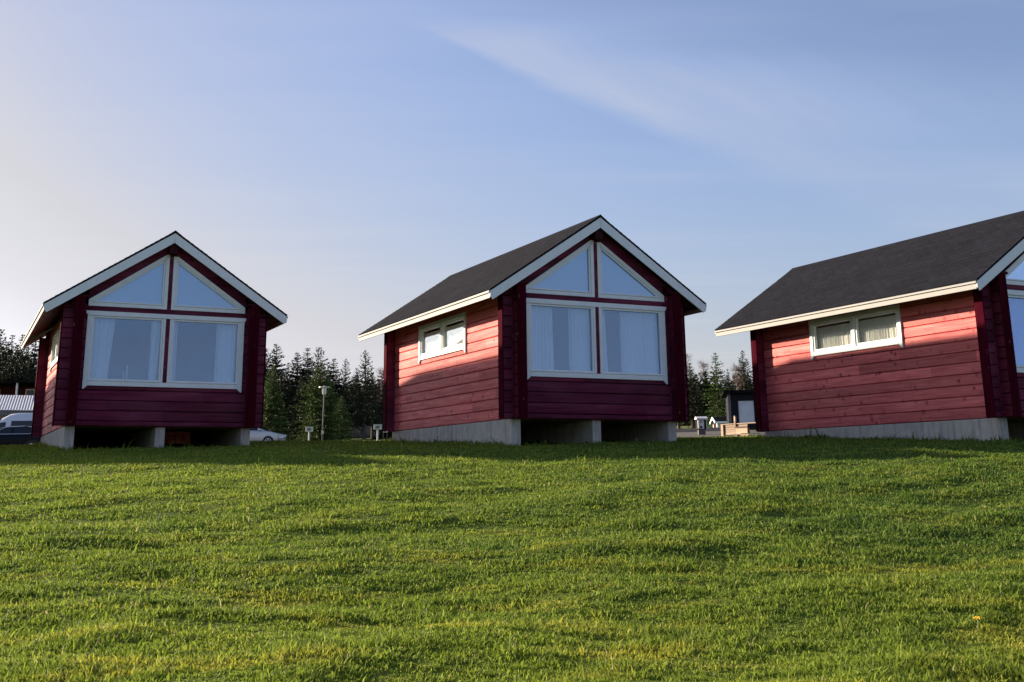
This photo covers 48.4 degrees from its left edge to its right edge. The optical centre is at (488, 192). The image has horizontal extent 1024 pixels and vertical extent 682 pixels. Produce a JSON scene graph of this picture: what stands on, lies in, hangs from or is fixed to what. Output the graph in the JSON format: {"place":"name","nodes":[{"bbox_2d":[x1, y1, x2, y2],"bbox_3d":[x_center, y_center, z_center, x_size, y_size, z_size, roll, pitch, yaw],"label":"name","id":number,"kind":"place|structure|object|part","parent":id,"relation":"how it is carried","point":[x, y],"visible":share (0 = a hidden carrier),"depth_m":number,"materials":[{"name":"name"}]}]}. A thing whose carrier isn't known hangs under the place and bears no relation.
{"place":"outdoors","nodes":[
{"label":"outdoors","id":0,"kind":"place"},
{"bbox_2d":[346,426,376,437],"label":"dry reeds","id":1,"kind":"object","parent":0,"point":[357,432],"visible":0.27,"depth_m":107.97,"materials":[{"name":"grey"}]},
{"bbox_2d":[0,424,1023,681],"bbox_3d":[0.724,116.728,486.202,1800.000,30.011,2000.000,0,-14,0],"label":"ground","id":2,"kind":"structure","parent":0,"point":[530,527],"depth_m":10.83,"materials":[{"name":"plant"}]},
{"bbox_2d":[0,355,8,378],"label":"spruce tree","id":3,"kind":"object","parent":2,"relation":"on","point":[2,372],"visible":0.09,"depth_m":111.43,"materials":[{"name":"green plant"}]},
{"bbox_2d":[0,329,10,366],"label":"pine tree","id":4,"kind":"object","parent":2,"relation":"on","point":[1,330],"visible":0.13,"depth_m":121.84,"materials":[{"name":"green plant"}]},
{"bbox_2d":[0,356,17,380],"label":"pine tree","id":5,"kind":"object","parent":2,"relation":"on","point":[10,377],"visible":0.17,"depth_m":110.12,"materials":[{"name":"green plant"}]},
{"bbox_2d":[0,341,19,376],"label":"spruce tree","id":6,"kind":"object","parent":2,"relation":"on","point":[5,352],"visible":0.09,"depth_m":115.33,"materials":[{"name":"green plant"}]},
{"bbox_2d":[1,335,25,366],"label":"pine tree","id":7,"kind":"object","parent":2,"relation":"on","point":[12,353],"visible":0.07,"depth_m":119.62,"materials":[{"name":"green plant"}]},
{"bbox_2d":[1,344,29,380],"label":"pine tree","id":8,"kind":"object","parent":2,"relation":"on","point":[17,350],"visible":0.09,"depth_m":113.36,"materials":[{"name":"green plant"}]},
{"bbox_2d":[0,395,33,418],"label":"carport","id":9,"kind":"object","parent":2,"relation":"on","point":[11,404],"visible":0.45,"depth_m":89.12,"materials":[{"name":"white paint"}]},
{"bbox_2d":[0,381,35,395],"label":"red house","id":10,"kind":"structure","parent":2,"relation":"on","point":[21,388],"depth_m":98.84,"materials":[{"name":"brown wood"}]},
{"bbox_2d":[25,389,34,394],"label":"window","id":11,"kind":"structure","parent":10,"relation":"in","point":[28,391],"depth_m":98.88,"materials":[{"name":"glass"}]},
{"bbox_2d":[11,358,24,380],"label":"spruce tree","id":12,"kind":"object","parent":2,"relation":"on","point":[18,368],"visible":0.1,"depth_m":111.06,"materials":[{"name":"green plant"}]},
{"bbox_2d":[9,334,30,365],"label":"pine tree","id":13,"kind":"object","parent":2,"relation":"on","point":[21,351],"visible":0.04,"depth_m":121.48,"materials":[{"name":"green plant"}]},
{"bbox_2d":[17,356,35,380],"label":"pine tree","id":14,"kind":"object","parent":2,"relation":"on","point":[28,375],"visible":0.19,"depth_m":109.99,"materials":[{"name":"green plant"}]},
{"bbox_2d":[21,347,36,380],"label":"pine tree","id":15,"kind":"object","parent":2,"relation":"on","point":[28,351],"visible":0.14,"depth_m":117.36,"materials":[{"name":"green plant"}]},
{"bbox_2d":[24,341,38,376],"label":"spruce tree","id":16,"kind":"object","parent":2,"relation":"on","point":[35,350],"visible":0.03,"depth_m":120.26,"materials":[{"name":"green plant"}]},
{"bbox_2d":[21,230,287,448],"bbox_3d":[-9.693,4.906,31.670,5.864,6.081,9.215,6,-15,-24],"label":"log cabin","id":17,"kind":"object","parent":2,"relation":"on","point":[178,324],"visible":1,"depth_m":28.28,"materials":[{"name":"wood"}]},
{"bbox_2d":[50,327,59,371],"bbox_3d":[-11.649,4.212,30.795,0.113,1.007,3.162,6,-15,-24],"label":"side window","id":18,"kind":"structure","parent":17,"relation":"in","point":[55,338],"depth_m":31.59,"materials":[{"name":"white paint"}]},
{"bbox_2d":[82,310,245,392],"bbox_3d":[-7.904,3.913,27.912,3.846,1.858,0.102,6,-15,-24],"label":"window","id":19,"kind":"structure","parent":17,"relation":"in","point":[240,323],"depth_m":27.87,"materials":[{"name":"white paint"}]},
{"bbox_2d":[88,255,244,313],"bbox_3d":[-7.917,2.229,28.336,3.776,1.375,0.101,6,-15,-24],"label":"gable window","id":20,"kind":"structure","parent":17,"relation":"in","point":[191,291],"depth_m":28.30,"materials":[{"name":"clear glass"}]},
{"bbox_2d":[164,431,190,445],"bbox_3d":[-8.656,6.601,30.469,0.790,0.307,3.075,6,-15,-24],"label":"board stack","id":21,"kind":"object","parent":2,"relation":"on","point":[177,438],"visible":0.47,"depth_m":29.20,"materials":[{"name":"brown wood"}]},
{"bbox_2d":[263,348,280,415],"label":"spruce tree","id":22,"kind":"object","parent":2,"relation":"on","point":[267,360],"visible":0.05,"depth_m":103.20,"materials":[{"name":"green plant"}]},
{"bbox_2d":[263,365,291,440],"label":"spruce bush","id":23,"kind":"object","parent":2,"relation":"on","point":[271,421],"visible":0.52,"depth_m":80.51,"materials":[{"name":"green plant"}]},
{"bbox_2d":[266,343,290,415],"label":"spruce tree","id":24,"kind":"object","parent":2,"relation":"on","point":[275,361],"visible":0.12,"depth_m":105.17,"materials":[{"name":"green plant"}]},
{"bbox_2d":[279,363,293,401],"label":"pine tree","id":25,"kind":"object","parent":2,"relation":"on","point":[287,377],"visible":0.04,"depth_m":106.96,"materials":[{"name":"green plant"}]},
{"bbox_2d":[276,374,297,440],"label":"spruce tree","id":26,"kind":"object","parent":2,"relation":"on","point":[283,389],"visible":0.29,"depth_m":96.51,"materials":[{"name":"green plant"}]},
{"bbox_2d":[283,352,309,427],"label":"spruce tree","id":27,"kind":"object","parent":2,"relation":"on","point":[295,368],"visible":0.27,"depth_m":102.76,"materials":[{"name":"green plant"}]},
{"bbox_2d":[285,376,310,440],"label":"spruce tree","id":28,"kind":"object","parent":2,"relation":"on","point":[293,431],"visible":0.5,"depth_m":94.21,"materials":[{"name":"green plant"}]},
{"bbox_2d":[286,348,314,403],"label":"spruce tree","id":29,"kind":"object","parent":2,"relation":"on","point":[306,363],"visible":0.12,"depth_m":105.12,"materials":[{"name":"green plant"}]},
{"bbox_2d":[305,427,312,440],"bbox_3d":[-8.941,12.228,56.735,0.395,1.119,0.250,0,-14,0],"label":"power outlet","id":30,"kind":"object","parent":2,"relation":"on","point":[308,429],"visible":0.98,"depth_m":56.74,"materials":[{"name":"metal"}]},
{"bbox_2d":[294,347,335,423],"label":"spruce tree","id":31,"kind":"object","parent":2,"relation":"on","point":[316,362],"visible":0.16,"depth_m":102.26,"materials":[{"name":"green plant"}]},
{"bbox_2d":[291,363,351,440],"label":"spruce bush","id":32,"kind":"object","parent":2,"relation":"on","point":[315,406],"visible":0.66,"depth_m":72.44,"materials":[{"name":"green plant"}]},
{"bbox_2d":[319,386,329,438],"bbox_3d":[-8.539,11.670,58.940,0.596,3.314,0.596,0,-14,0],"label":"lamp post","id":33,"kind":"object","parent":2,"relation":"on","point":[324,390],"visible":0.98,"depth_m":59.10,"materials":[{"name":"metal"}]},
{"bbox_2d":[324,358,350,431],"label":"spruce tree","id":34,"kind":"object","parent":2,"relation":"on","point":[335,381],"visible":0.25,"depth_m":102.76,"materials":[{"name":"green plant"}]},
{"bbox_2d":[330,396,354,439],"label":"spruce bush","id":35,"kind":"object","parent":2,"relation":"on","point":[343,414],"visible":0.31,"depth_m":84.32,"materials":[{"name":"green plant"}]},
{"bbox_2d":[337,359,362,430],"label":"spruce tree","id":36,"kind":"object","parent":2,"relation":"on","point":[345,383],"visible":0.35,"depth_m":104.73,"materials":[{"name":"green plant"}]},
{"bbox_2d":[346,368,370,428],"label":"spruce tree","id":37,"kind":"object","parent":2,"relation":"on","point":[356,384],"visible":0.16,"depth_m":110.42,"materials":[{"name":"green plant"}]},
{"bbox_2d":[338,349,382,439],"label":"spruce tree","id":38,"kind":"object","parent":2,"relation":"on","point":[360,416],"visible":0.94,"depth_m":98.41,"materials":[{"name":"green plant"}]},
{"bbox_2d":[361,376,382,437],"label":"pine tree","id":39,"kind":"object","parent":2,"relation":"on","point":[373,411],"visible":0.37,"depth_m":106.22,"materials":[{"name":"green plant"}]},
{"bbox_2d":[373,424,381,439],"bbox_3d":[-5.718,12.531,58.716,0.440,1.156,0.250,0,-14,0],"label":"power outlet","id":40,"kind":"object","parent":2,"relation":"on","point":[377,427],"visible":0.94,"depth_m":58.73,"materials":[{"name":"metal"}]},
{"bbox_2d":[372,367,383,431],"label":"spruce tree","id":41,"kind":"object","parent":2,"relation":"on","point":[380,371],"visible":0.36,"depth_m":102.78,"materials":[{"name":"green plant"}]},
{"bbox_2d":[6,355,752,438],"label":"wood","id":42,"kind":"object","parent":2,"relation":"on","point":[702,386],"visible":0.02,"depth_m":117.45,"materials":[{"name":"green plant"}]},
{"bbox_2d":[371,385,391,438],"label":"spruce tree","id":43,"kind":"object","parent":2,"relation":"on","point":[380,436],"visible":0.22,"depth_m":100.80,"materials":[{"name":"green plant"}]},
{"bbox_2d":[358,214,706,444],"bbox_3d":[0.753,4.489,30.427,5.864,6.081,9.215,6,-15,-24],"label":"log cabin","id":44,"kind":"object","parent":2,"relation":"on","point":[575,333],"visible":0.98,"depth_m":27.23,"materials":[{"name":"wood"}]},
{"bbox_2d":[418,312,466,363],"bbox_3d":[-1.200,3.795,29.551,0.113,1.007,3.162,6,-15,-24],"label":"side window","id":45,"kind":"structure","parent":44,"relation":"in","point":[442,323],"depth_m":29.52,"materials":[{"name":"white paint"}]},
{"bbox_2d":[526,240,663,301],"bbox_3d":[2.535,1.813,27.099,3.776,1.375,0.101,6,-15,-24],"label":"gable window","id":46,"kind":"structure","parent":44,"relation":"in","point":[573,275],"depth_m":27.07,"materials":[{"name":"clear glass"}]},
{"bbox_2d":[526,298,667,383],"bbox_3d":[2.545,3.497,26.669,3.846,1.858,0.102,6,-15,-24],"label":"window","id":47,"kind":"structure","parent":44,"relation":"in","point":[660,311],"depth_m":26.66,"materials":[{"name":"white paint"}]},
{"bbox_2d":[676,405,695,428],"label":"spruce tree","id":48,"kind":"object","parent":2,"relation":"on","point":[678,426],"visible":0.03,"depth_m":93.07,"materials":[{"name":"green plant"}]},
{"bbox_2d":[686,354,696,378],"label":"birch tree","id":49,"kind":"object","parent":2,"relation":"on","point":[689,365],"visible":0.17,"depth_m":118.97,"materials":[{"name":"green plant"}]},
{"bbox_2d":[677,363,709,427],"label":"spruce tree","id":50,"kind":"object","parent":2,"relation":"on","point":[692,410],"visible":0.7,"depth_m":90.52,"materials":[{"name":"green plant"}]},
{"bbox_2d":[689,385,710,427],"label":"spruce tree","id":51,"kind":"object","parent":2,"relation":"on","point":[700,394],"visible":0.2,"depth_m":96.40,"materials":[{"name":"green plant"}]},
{"bbox_2d":[694,416,707,434],"bbox_3d":[9.157,10.181,48.937,0.492,1.116,0.520,0,-14,0],"label":"meter post","id":52,"kind":"object","parent":2,"relation":"on","point":[701,424],"visible":0.89,"depth_m":48.85,"materials":[{"name":"grey metal"}]},
{"bbox_2d":[697,360,709,401],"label":"birch tree","id":53,"kind":"object","parent":2,"relation":"on","point":[703,367],"visible":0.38,"depth_m":122.87,"materials":[{"name":"green plant"}]},
{"bbox_2d":[676,427,735,431],"bbox_3d":[18.065,11.669,56.812,27.985,1.051,0.150,0,-14,0],"label":"timber edging","id":54,"kind":"object","parent":2,"relation":"on","point":[695,430],"visible":0.08,"depth_m":56.72,"materials":[{"name":"brown wood"}]},
{"bbox_2d":[701,353,729,427],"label":"spruce tree","id":55,"kind":"object","parent":2,"relation":"on","point":[718,409],"visible":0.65,"depth_m":84.79,"materials":[{"name":"green plant"}]},
{"bbox_2d":[710,417,726,427],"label":"playhouse","id":56,"kind":"object","parent":2,"relation":"on","point":[716,421],"visible":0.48,"depth_m":68.81,"materials":[{"name":"white wood"}]},
{"bbox_2d":[723,369,732,416],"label":"spruce tree","id":57,"kind":"object","parent":2,"relation":"on","point":[728,386],"visible":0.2,"depth_m":94.89,"materials":[{"name":"green plant"}]},
{"bbox_2d":[721,351,753,404],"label":"pine tree","id":58,"kind":"object","parent":2,"relation":"on","point":[744,375],"visible":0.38,"depth_m":83.06,"materials":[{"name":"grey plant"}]},
{"bbox_2d":[729,361,745,389],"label":"birch tree","id":59,"kind":"object","parent":2,"relation":"on","point":[735,374],"visible":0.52,"depth_m":75.29,"materials":[{"name":"green plant"}]},
{"bbox_2d":[720,390,755,429],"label":"garden shed","id":60,"kind":"structure","parent":2,"relation":"on","point":[740,406],"depth_m":56.95,"materials":[{"name":"black wood"}]},
{"bbox_2d":[737,399,755,424],"bbox_3d":[12.869,10.963,56.858,0.900,1.281,0.046,-3,-14,9],"label":"window","id":61,"kind":"structure","parent":60,"relation":"in","point":[745,407],"depth_m":56.88,"materials":[{"name":"white wood"}]},
{"bbox_2d":[720,416,755,436],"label":"timber steps","id":62,"kind":"structure","parent":2,"relation":"on","point":[740,430],"depth_m":35.15,"materials":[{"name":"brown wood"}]},
{"bbox_2d":[714,211,1023,440],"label":"log cabin","id":63,"kind":"object","parent":2,"relation":"on","point":[920,336],"visible":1,"depth_m":26.83,"materials":[{"name":"wood"}]},
{"bbox_2d":[808,304,903,359],"bbox_3d":[8.990,3.461,27.982,0.113,1.007,3.162,6,-15,-24],"label":"side window","id":64,"kind":"structure","parent":63,"relation":"in","point":[853,318],"depth_m":27.93,"materials":[{"name":"white paint"}]},
{"bbox_2d":[1005,253,1023,285],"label":"gable window","id":65,"kind":"structure","parent":63,"relation":"in","point":[1015,276],"depth_m":24.87,"materials":[{"name":"clear glass"}]},
{"bbox_2d":[1007,289,1023,372],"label":"window","id":66,"kind":"structure","parent":63,"relation":"in","point":[1016,303],"depth_m":24.59,"materials":[{"name":"clear glass"}]},
{"bbox_2d":[973,616,983,630],"bbox_3d":[3.118,2.744,7.241,0.063,0.094,0.065,-8,-16,27],"label":"dandelion","id":67,"kind":"object","parent":2,"relation":"on","point":[976,617],"visible":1,"depth_m":7.24,"materials":[{"name":"yellow plant"}]},
{"bbox_2d":[0,0,1023,388],"label":"sky","id":68,"kind":"structure","parent":0,"point":[343,160],"materials":[{"name":"blue"}]},
{"bbox_2d":[677,430,764,436],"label":"gravel path","id":69,"kind":"structure","parent":0,"point":[708,434],"depth_m":49.63,"materials":[{"name":"grey gravel"}]},
{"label":"parking lot","id":70,"kind":"structure","parent":0,"visible":0},
{"bbox_2d":[0,413,32,427],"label":"parked van","id":71,"kind":"object","parent":70,"relation":"on","point":[20,419],"visible":0.06,"depth_m":69.86,"materials":[{"name":"white paint"}]},
{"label":"side window","id":72,"kind":"part","parent":71,"relation":"part of","materials":[{"name":"black glass"}]},
{"bbox_2d":[0,426,40,444],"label":"parked car","id":73,"kind":"object","parent":70,"relation":"on","point":[12,435],"visible":0.27,"depth_m":57.91,"materials":[{"name":"blue paint"}]},
{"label":"side window","id":74,"kind":"part","parent":73,"relation":"part of","materials":[{"name":"black glass"}]},
{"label":"side window","id":75,"kind":"part","parent":73,"relation":"part of","materials":[{"name":"black glass"}]},
{"bbox_2d":[250,427,285,440],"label":"parked car","id":76,"kind":"object","parent":70,"relation":"on","point":[263,434],"visible":0.36,"depth_m":77.38,"materials":[{"name":"silver metal"}]}
]}

